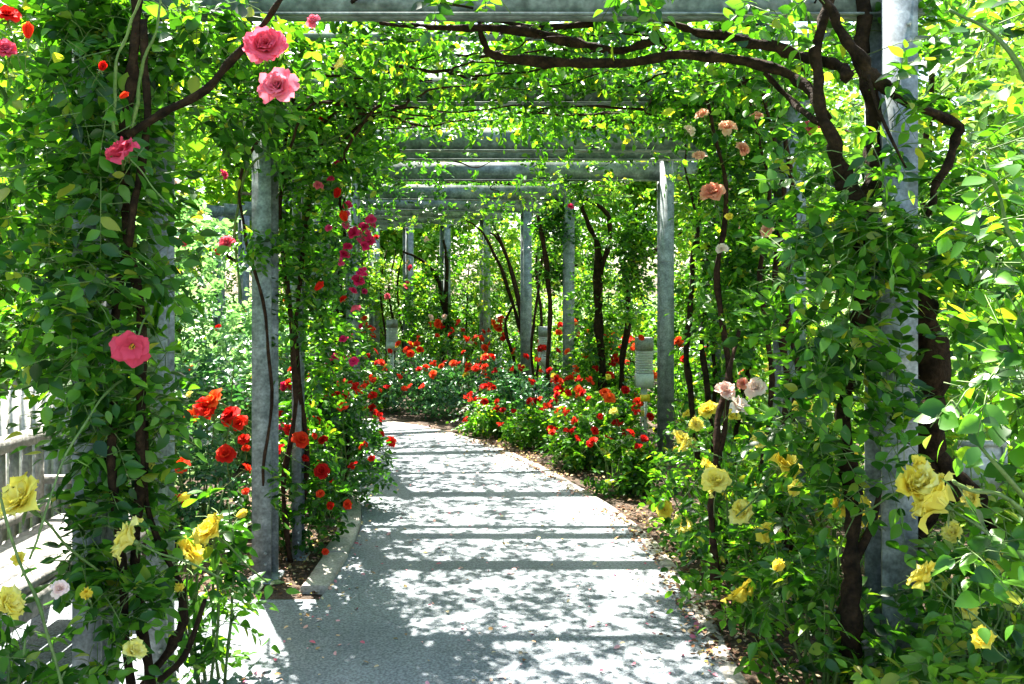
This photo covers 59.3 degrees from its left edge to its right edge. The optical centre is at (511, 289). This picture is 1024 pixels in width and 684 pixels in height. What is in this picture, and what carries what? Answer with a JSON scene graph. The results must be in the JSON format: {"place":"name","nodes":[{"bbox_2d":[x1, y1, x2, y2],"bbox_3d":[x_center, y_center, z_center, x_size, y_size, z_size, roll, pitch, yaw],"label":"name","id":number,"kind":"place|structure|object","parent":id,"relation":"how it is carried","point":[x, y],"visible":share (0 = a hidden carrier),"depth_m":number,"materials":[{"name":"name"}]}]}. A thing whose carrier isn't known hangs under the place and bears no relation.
{"place":"outdoors","nodes":[
{"label":"outdoors","id":0,"kind":"place"},
{"bbox_2d":[0,600,316,683],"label":"paved terrace","id":1,"kind":"structure","parent":0,"point":[269,623],"depth_m":4.18,"materials":[{"name":"concrete"}]},
{"bbox_2d":[0,425,145,632],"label":"park bench","id":2,"kind":"object","parent":1,"relation":"on","point":[10,574],"visible":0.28,"depth_m":4.13,"materials":[{"name":"white wood"}]},
{"bbox_2d":[0,471,223,683],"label":"rose bush","id":3,"kind":"object","parent":1,"relation":"on","point":[17,491],"visible":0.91,"depth_m":2.74,"materials":[{"name":"yellow plant"}]},
{"bbox_2d":[149,462,299,683],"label":"rose bush","id":4,"kind":"object","parent":1,"relation":"on","point":[214,650],"visible":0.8,"depth_m":3.60,"materials":[{"name":"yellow plant"}]},
{"bbox_2d":[187,415,727,683],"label":"path","id":5,"kind":"structure","parent":0,"point":[386,603],"depth_m":4.69,"materials":[{"name":"concrete"}]},
{"bbox_2d":[241,424,721,683],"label":"fallen petals","id":6,"kind":"object","parent":5,"relation":"on","point":[519,652],"visible":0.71,"depth_m":4.46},
{"bbox_2d":[0,295,1021,600],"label":"ground","id":7,"kind":"structure","parent":0,"point":[398,367],"depth_m":28.87,"materials":[{"name":"plant"}]},
{"bbox_2d":[0,204,67,384],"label":"shrub","id":8,"kind":"object","parent":7,"relation":"on","point":[5,368],"visible":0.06,"depth_m":7.42,"materials":[{"name":"green plant"}]},
{"bbox_2d":[0,379,71,542],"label":"picket fence","id":9,"kind":"object","parent":7,"relation":"on","point":[51,466],"visible":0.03,"depth_m":5.18,"materials":[{"name":"white paint"}]},
{"bbox_2d":[0,2,71,299],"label":"tree","id":10,"kind":"object","parent":7,"relation":"on","point":[25,104],"visible":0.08,"depth_m":9.18,"materials":[{"name":"green plant"}]},
{"bbox_2d":[6,56,71,211],"bbox_3d":[-13.552,-2.689,17.867,9.248,8.779,9.628,0,0,0],"label":"tree","id":11,"kind":"object","parent":7,"relation":"on","point":[35,157],"depth_m":20.68,"materials":[{"name":"green plant"}]},
{"bbox_2d":[0,211,226,402],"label":"hedge","id":12,"kind":"object","parent":7,"relation":"on","point":[192,269],"visible":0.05,"depth_m":12.28,"materials":[{"name":"green plant"}]},
{"bbox_2d":[16,44,224,336],"bbox_3d":[-9.064,-2.713,24.265,8.443,8.851,6.413,0,0,-36],"label":"tree","id":13,"kind":"object","parent":7,"relation":"on","point":[177,330],"depth_m":23.92,"materials":[{"name":"green plant"}]},
{"bbox_2d":[39,178,283,515],"bbox_3d":[-2.589,0.333,6.587,1.743,2.642,1.775,0,0,0],"label":"rose bush","id":14,"kind":"object","parent":7,"relation":"on","point":[207,301],"visible":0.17,"depth_m":6.71,"materials":[{"name":"green plant"}]},
{"bbox_2d":[0,8,340,237],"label":"tree","id":15,"kind":"object","parent":7,"relation":"on","point":[214,151],"visible":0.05,"depth_m":14.49,"materials":[{"name":"green plant"}]},
{"bbox_2d":[201,437,360,594],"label":"kerb","id":16,"kind":"structure","parent":7,"relation":"on","point":[322,576],"depth_m":5.26,"materials":[{"name":"concrete"}]},
{"bbox_2d":[175,87,398,279],"bbox_3d":[-5.035,-1.312,18.752,6.304,6.058,5.504,0,0,27],"label":"tree","id":17,"kind":"object","parent":7,"relation":"on","point":[208,198],"visible":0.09,"depth_m":17.94,"materials":[{"name":"green plant"}]},
{"bbox_2d":[305,263,394,367],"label":"shrub","id":18,"kind":"object","parent":7,"relation":"on","point":[382,338],"visible":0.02,"depth_m":17.29,"materials":[{"name":"green plant"}]},
{"bbox_2d":[302,22,498,342],"bbox_3d":[-3.545,-3.040,27.034,7.805,9.499,8.681,0,0,0],"label":"tree","id":19,"kind":"object","parent":7,"relation":"on","point":[351,26],"depth_m":24.99,"materials":[{"name":"green plant"}]},
{"bbox_2d":[361,106,511,359],"bbox_3d":[-2.366,-1.424,20.609,5.593,6.273,6.090,0,0,0],"label":"tree","id":20,"kind":"object","parent":7,"relation":"on","point":[394,239],"visible":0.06,"depth_m":19.76,"materials":[{"name":"green plant"}]},
{"bbox_2d":[72,0,924,683],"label":"pergola","id":21,"kind":"object","parent":7,"relation":"on","point":[884,566],"visible":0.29,"depth_m":4.92,"materials":[{"name":"metal"}]},
{"bbox_2d":[0,0,536,683],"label":"climbing rose","id":22,"kind":"object","parent":21,"relation":"attached to","point":[132,108],"visible":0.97,"depth_m":3.15,"materials":[{"name":"green plant"}]},
{"bbox_2d":[175,42,534,562],"bbox_3d":[-0.777,0.135,5.357,2.221,3.034,2.026,0,0,0],"label":"climbing rose","id":23,"kind":"object","parent":21,"relation":"attached to","point":[356,129],"visible":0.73,"depth_m":5.10,"materials":[{"name":"green plant"}]},
{"bbox_2d":[305,181,441,358],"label":"climbing rose","id":24,"kind":"object","parent":21,"relation":"attached to","point":[393,207],"visible":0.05,"depth_m":10.48,"materials":[{"name":"green plant"}]},
{"bbox_2d":[279,106,494,496],"bbox_3d":[-0.860,0.040,6.947,2.546,3.143,2.096,0,0,-33],"label":"climbing rose","id":25,"kind":"object","parent":21,"relation":"attached to","point":[342,239],"visible":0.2,"depth_m":6.77,"materials":[{"name":"green plant"}]},
{"bbox_2d":[342,244,431,383],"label":"climbing rose","id":26,"kind":"object","parent":21,"relation":"attached to","point":[378,279],"visible":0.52,"depth_m":14.89,"materials":[{"name":"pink plant"}]},
{"bbox_2d":[329,161,491,457],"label":"climbing rose","id":27,"kind":"object","parent":21,"relation":"attached to","point":[363,294],"visible":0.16,"depth_m":8.48,"materials":[{"name":"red plant"}]},
{"bbox_2d":[370,217,510,390],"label":"climbing rose","id":28,"kind":"object","parent":21,"relation":"attached to","point":[442,309],"visible":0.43,"depth_m":13.98,"materials":[{"name":"green plant"}]},
{"bbox_2d":[386,181,542,397],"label":"climbing rose","id":29,"kind":"object","parent":21,"relation":"attached to","point":[507,291],"visible":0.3,"depth_m":12.69,"materials":[{"name":"green plant"}]},
{"bbox_2d":[433,181,630,408],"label":"climbing rose","id":30,"kind":"object","parent":21,"relation":"attached to","point":[548,223],"visible":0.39,"depth_m":10.57,"materials":[{"name":"green plant"}]},
{"bbox_2d":[460,161,659,421],"bbox_3d":[0.445,-0.070,9.653,2.219,3.006,2.878,0,0,0],"label":"climbing rose","id":31,"kind":"object","parent":21,"relation":"attached to","point":[596,327],"visible":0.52,"depth_m":9.24,"materials":[{"name":"green plant"}]},
{"bbox_2d":[490,69,771,512],"bbox_3d":[0.714,0.038,6.782,2.474,3.139,2.368,0,0,0],"label":"climbing rose","id":32,"kind":"object","parent":21,"relation":"attached to","point":[711,380],"visible":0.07,"depth_m":6.48,"materials":[{"name":"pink plant"}]},
{"bbox_2d":[528,122,736,365],"bbox_3d":[1.056,0.034,8.669,2.147,3.145,2.314,0,0,0],"label":"climbing rose","id":33,"kind":"object","parent":21,"relation":"attached to","point":[682,204],"visible":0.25,"depth_m":8.46,"materials":[{"name":"green plant"}]},
{"bbox_2d":[250,0,1023,658],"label":"climbing rose","id":34,"kind":"object","parent":21,"relation":"attached to","point":[868,244],"visible":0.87,"depth_m":3.29,"materials":[{"name":"green plant"}]},
{"bbox_2d":[469,41,863,579],"bbox_3d":[1.017,-0.007,5.444,2.578,2.876,2.539,0,0,0],"label":"climbing rose","id":35,"kind":"object","parent":21,"relation":"attached to","point":[740,262],"visible":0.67,"depth_m":4.83,"materials":[{"name":"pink plant"}]},
{"bbox_2d":[284,412,748,683],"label":"kerb","id":36,"kind":"structure","parent":7,"relation":"on","point":[727,668],"depth_m":5.13,"materials":[{"name":"concrete"}]},
{"bbox_2d":[470,118,620,325],"bbox_3d":[2.062,-2.667,29.228,6.688,8.739,8.573,0,0,27],"label":"tree","id":37,"kind":"object","parent":7,"relation":"on","point":[582,229],"visible":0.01,"depth_m":27.86,"materials":[{"name":"green plant"}]},
{"bbox_2d":[142,370,985,598],"bbox_3d":[0.725,1.600,11.330,6.950,0.011,13.340,0,0,0],"label":"garden bed","id":38,"kind":"object","parent":7,"relation":"on","point":[403,416],"visible":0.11,"depth_m":6.72,"materials":[{"name":"soil"}]},
{"bbox_2d":[122,333,280,541],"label":"rose bush","id":39,"kind":"object","parent":38,"relation":"on","point":[225,454],"visible":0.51,"depth_m":5.68,"materials":[{"name":"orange plant"}]},
{"bbox_2d":[189,298,306,466],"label":"rose bush","id":40,"kind":"object","parent":38,"relation":"on","point":[286,364],"visible":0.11,"depth_m":8.09,"materials":[{"name":"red plant"}]},
{"bbox_2d":[184,461,340,596],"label":"fallen leaves","id":41,"kind":"object","parent":38,"relation":"on","point":[289,566],"visible":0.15,"depth_m":5.25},
{"bbox_2d":[222,416,365,555],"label":"rose bush","id":42,"kind":"object","parent":38,"relation":"on","point":[323,471],"visible":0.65,"depth_m":5.41,"materials":[{"name":"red plant"}]},
{"bbox_2d":[279,347,366,450],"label":"rose bush","id":43,"kind":"object","parent":38,"relation":"on","point":[306,394],"depth_m":8.55,"materials":[{"name":"green plant"}]},
{"bbox_2d":[279,366,384,477],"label":"rose bush","id":44,"kind":"object","parent":38,"relation":"on","point":[285,384],"visible":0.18,"depth_m":7.52,"materials":[{"name":"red plant"}]},
{"bbox_2d":[279,379,397,513],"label":"rose bush","id":45,"kind":"object","parent":38,"relation":"on","point":[354,431],"visible":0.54,"depth_m":6.54,"materials":[{"name":"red plant"}]},
{"bbox_2d":[360,315,391,383],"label":"rose bush","id":46,"kind":"object","parent":38,"relation":"on","point":[364,318],"visible":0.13,"depth_m":14.18,"materials":[{"name":"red plant"}]},
{"bbox_2d":[345,348,408,409],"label":"rose bush","id":47,"kind":"object","parent":38,"relation":"on","point":[373,370],"visible":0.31,"depth_m":11.85,"materials":[{"name":"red plant"}]},
{"bbox_2d":[386,319,397,377],"bbox_3d":[-1.947,1.050,14.600,0.170,1.139,0.170,0,0,0],"label":"bollard lamp","id":48,"kind":"object","parent":38,"relation":"on","point":[392,332],"visible":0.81,"depth_m":14.52,"materials":[{"name":"grey metal"}]},
{"bbox_2d":[369,341,446,414],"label":"rose bush","id":49,"kind":"object","parent":38,"relation":"on","point":[402,378],"visible":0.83,"depth_m":11.59,"materials":[{"name":"plant"}]},
{"bbox_2d":[385,262,477,374],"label":"shrub","id":50,"kind":"object","parent":38,"relation":"on","point":[454,287],"visible":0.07,"depth_m":16.45,"materials":[{"name":"green plant"}]},
{"bbox_2d":[397,319,480,397],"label":"rose bush","id":51,"kind":"object","parent":38,"relation":"on","point":[460,350],"visible":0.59,"depth_m":13.05,"materials":[{"name":"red plant"}]},
{"bbox_2d":[407,360,489,421],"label":"rose bush","id":52,"kind":"object","parent":38,"relation":"on","point":[434,375],"visible":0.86,"depth_m":11.04,"materials":[{"name":"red plant"}]},
{"bbox_2d":[460,319,469,385],"bbox_3d":[-0.778,1.050,14.900,0.170,1.139,0.170,0,0,0],"label":"bollard lamp","id":53,"kind":"object","parent":38,"relation":"on","point":[464,359],"visible":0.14,"depth_m":14.82,"materials":[{"name":"grey metal"}]},
{"bbox_2d":[446,385,521,437],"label":"rose bush","id":54,"kind":"object","parent":38,"relation":"on","point":[482,425],"visible":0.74,"depth_m":9.76,"materials":[{"name":"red plant"}]},
{"bbox_2d":[449,352,539,423],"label":"rose bush","id":55,"kind":"object","parent":38,"relation":"on","point":[486,365],"visible":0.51,"depth_m":10.54,"materials":[{"name":"red plant"}]},
{"bbox_2d":[463,315,541,399],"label":"rose bush","id":56,"kind":"object","parent":38,"relation":"on","point":[496,343],"visible":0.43,"depth_m":12.79,"materials":[{"name":"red plant"}]},
{"bbox_2d":[469,262,556,380],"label":"shrub","id":57,"kind":"object","parent":38,"relation":"on","point":[536,336],"visible":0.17,"depth_m":15.13,"materials":[{"name":"green plant"}]},
{"bbox_2d":[477,366,566,431],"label":"rose bush","id":58,"kind":"object","parent":38,"relation":"on","point":[504,384],"visible":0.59,"depth_m":9.99,"materials":[{"name":"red plant"}]},
{"bbox_2d":[493,397,574,450],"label":"rose bush","id":59,"kind":"object","parent":38,"relation":"on","point":[531,414],"visible":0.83,"depth_m":9.06,"materials":[{"name":"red plant"}]},
{"bbox_2d":[538,326,551,403],"bbox_3d":[0.433,1.050,11.800,0.170,1.139,0.170,0,0,0],"label":"bollard lamp","id":60,"kind":"object","parent":38,"relation":"on","point":[542,333],"visible":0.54,"depth_m":11.72,"materials":[{"name":"grey metal"}]},
{"bbox_2d":[534,413,627,475],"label":"rose bush","id":61,"kind":"object","parent":38,"relation":"on","point":[578,459],"visible":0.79,"depth_m":7.95,"materials":[{"name":"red plant"}]},
{"bbox_2d":[534,319,629,414],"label":"rose bush","id":62,"kind":"object","parent":38,"relation":"on","point":[542,348],"visible":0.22,"depth_m":11.53,"materials":[{"name":"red plant"}]},
{"bbox_2d":[539,374,655,471],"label":"rose bush","id":63,"kind":"object","parent":38,"relation":"on","point":[606,394],"visible":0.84,"depth_m":8.22,"materials":[{"name":"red plant"}]},
{"bbox_2d":[543,261,651,389],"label":"shrub","id":64,"kind":"object","parent":38,"relation":"on","point":[636,328],"visible":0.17,"depth_m":13.14,"materials":[{"name":"green plant"}]},
{"bbox_2d":[554,353,653,439],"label":"rose bush","id":65,"kind":"object","parent":38,"relation":"on","point":[627,377],"visible":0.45,"depth_m":9.28,"materials":[{"name":"red plant"}]},
{"bbox_2d":[553,331,655,432],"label":"rose bush","id":66,"kind":"object","parent":38,"relation":"on","point":[558,387],"visible":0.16,"depth_m":10.15,"materials":[{"name":"green plant"}]},
{"bbox_2d":[559,426,669,498],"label":"rose bush","id":67,"kind":"object","parent":38,"relation":"on","point":[635,467],"visible":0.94,"depth_m":7.00,"materials":[{"name":"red plant"}]},
{"bbox_2d":[428,431,847,683],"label":"fallen leaves","id":68,"kind":"object","parent":38,"relation":"on","point":[712,636],"visible":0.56,"depth_m":5.40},
{"bbox_2d":[634,337,653,447],"bbox_3d":[1.335,1.050,9.100,0.170,1.139,0.170,0,0,0],"label":"bollard lamp","id":69,"kind":"object","parent":38,"relation":"on","point":[643,373],"visible":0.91,"depth_m":9.02,"materials":[{"name":"grey metal"}]},
{"bbox_2d":[640,395,649,401],"bbox_3d":[1.241,1.298,8.399,0.090,0.644,0.018,0,0,0],"label":"plant label","id":70,"kind":"object","parent":38,"relation":"on","point":[644,398],"visible":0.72,"depth_m":8.39,"materials":[{"name":"yellow plastic"}]},
{"bbox_2d":[634,262,741,422],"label":"shrub","id":71,"kind":"object","parent":38,"relation":"on","point":[652,332],"visible":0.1,"depth_m":10.67,"materials":[{"name":"green plant"}]},
{"bbox_2d":[634,336,742,445],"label":"shrub","id":72,"kind":"object","parent":38,"relation":"on","point":[678,341],"visible":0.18,"depth_m":9.18,"materials":[{"name":"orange plant"}]},
{"bbox_2d":[637,400,780,563],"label":"rose bush","id":73,"kind":"object","parent":38,"relation":"on","point":[685,521],"visible":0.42,"depth_m":5.28,"materials":[{"name":"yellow plant"}]},
{"bbox_2d":[609,363,812,485],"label":"rose bush","id":74,"kind":"object","parent":38,"relation":"on","point":[613,411],"visible":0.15,"depth_m":7.27,"materials":[{"name":"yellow plant"}]},
{"bbox_2d":[643,393,821,523],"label":"rose bush","id":75,"kind":"object","parent":38,"relation":"on","point":[743,429],"visible":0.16,"depth_m":6.39,"materials":[{"name":"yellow plant"}]},
{"bbox_2d":[724,391,863,569],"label":"rose bush","id":76,"kind":"object","parent":38,"relation":"on","point":[815,522],"visible":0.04,"depth_m":5.29,"materials":[{"name":"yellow plant"}]},
{"bbox_2d":[732,289,862,458],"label":"shrub","id":77,"kind":"object","parent":38,"relation":"on","point":[764,358],"visible":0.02,"depth_m":8.05,"materials":[{"name":"green plant"}]},
{"bbox_2d":[806,380,863,515],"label":"rose bush","id":78,"kind":"object","parent":38,"relation":"on","point":[820,492],"depth_m":6.23,"materials":[{"name":"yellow plant"}]},
{"bbox_2d":[855,173,1022,502],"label":"shrub","id":79,"kind":"object","parent":38,"relation":"on","point":[964,250],"visible":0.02,"depth_m":6.31,"materials":[{"name":"green plant"}]},
{"bbox_2d":[130,227,1016,353],"bbox_3d":[0.964,0.066,23.005,26.564,3.726,1.676,0,0,0],"label":"hedge","id":80,"kind":"object","parent":7,"relation":"on","point":[228,288],"visible":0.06,"depth_m":22.91,"materials":[{"name":"green plant"}]},
{"bbox_2d":[491,71,769,364],"bbox_3d":[2.459,-1.407,19.374,6.117,6.212,5.721,0,0,23],"label":"tree","id":81,"kind":"object","parent":7,"relation":"on","point":[641,186],"visible":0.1,"depth_m":18.37,"materials":[{"name":"green plant"}]},
{"bbox_2d":[654,25,956,339],"bbox_3d":[7.788,-2.593,24.041,9.056,8.601,8.285,0,0,0],"label":"tree","id":82,"kind":"object","parent":7,"relation":"on","point":[844,93],"visible":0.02,"depth_m":22.87,"materials":[{"name":"green plant"}]},
{"bbox_2d":[683,0,1023,305],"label":"tree","id":83,"kind":"object","parent":7,"relation":"on","point":[848,140],"visible":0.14,"depth_m":14.27,"materials":[{"name":"green plant"}]},
{"bbox_2d":[704,599,1023,683],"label":"garden bed","id":84,"kind":"object","parent":7,"relation":"on","point":[752,677],"visible":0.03,"depth_m":4.04,"materials":[{"name":"soil"}]},
{"bbox_2d":[655,398,880,683],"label":"rose bush","id":85,"kind":"object","parent":84,"relation":"on","point":[744,510],"visible":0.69,"depth_m":4.21,"materials":[{"name":"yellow plant"}]},
{"bbox_2d":[697,479,924,683],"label":"rose bush","id":86,"kind":"object","parent":84,"relation":"on","point":[792,576],"visible":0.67,"depth_m":3.43,"materials":[{"name":"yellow plant"}]},
{"bbox_2d":[817,444,1023,674],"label":"rose bush","id":87,"kind":"object","parent":84,"relation":"on","point":[952,532],"visible":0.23,"depth_m":3.54,"materials":[{"name":"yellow plant"}]},
{"bbox_2d":[835,560,1023,683],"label":"rose bush","id":88,"kind":"object","parent":84,"relation":"on","point":[944,668],"visible":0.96,"depth_m":2.82,"materials":[{"name":"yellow plant"}]},
{"bbox_2d":[841,454,1023,683],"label":"rose bush","id":89,"kind":"object","parent":84,"relation":"on","point":[920,481],"visible":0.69,"depth_m":3.02,"materials":[{"name":"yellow plant"}]},
{"bbox_2d":[856,231,1023,621],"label":"shrub","id":90,"kind":"object","parent":84,"relation":"on","point":[951,444],"visible":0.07,"depth_m":4.29,"materials":[{"name":"green plant"}]},
{"bbox_2d":[957,440,1007,620],"bbox_3d":[2.089,1.135,4.012,0.204,0.930,0.066,0,0,0],"label":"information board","id":91,"kind":"object","parent":84,"relation":"on","point":[989,446],"visible":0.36,"depth_m":3.99,"materials":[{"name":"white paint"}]},
{"bbox_2d":[971,624,1023,683],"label":"rose bush","id":92,"kind":"object","parent":84,"relation":"on","point":[977,641],"visible":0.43,"depth_m":2.39,"materials":[{"name":"yellow plant"}]},
{"bbox_2d":[6,16,1021,294],"label":"sky","id":93,"kind":"structure","parent":0,"point":[327,29],"materials":[{"name":"white"}]},
{"bbox_2d":[738,370,1023,443],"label":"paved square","id":94,"kind":"structure","parent":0,"point":[959,388],"depth_m":14.19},
{"bbox_2d":[918,0,1023,174],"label":"tree","id":95,"kind":"object","parent":94,"relation":"on","point":[1002,94],"visible":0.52,"depth_m":5.98,"materials":[{"name":"green plant"}]},
{"bbox_2d":[918,0,1023,180],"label":"tree","id":96,"kind":"object","parent":94,"relation":"on","point":[934,30],"visible":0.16,"depth_m":11.29,"materials":[{"name":"green plant"}]},
{"bbox_2d":[914,0,1023,644],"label":"leafy shrub","id":97,"kind":"object","parent":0,"point":[973,421],"visible":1,"depth_m":2.26,"materials":[{"name":"green plant"}]}
]}

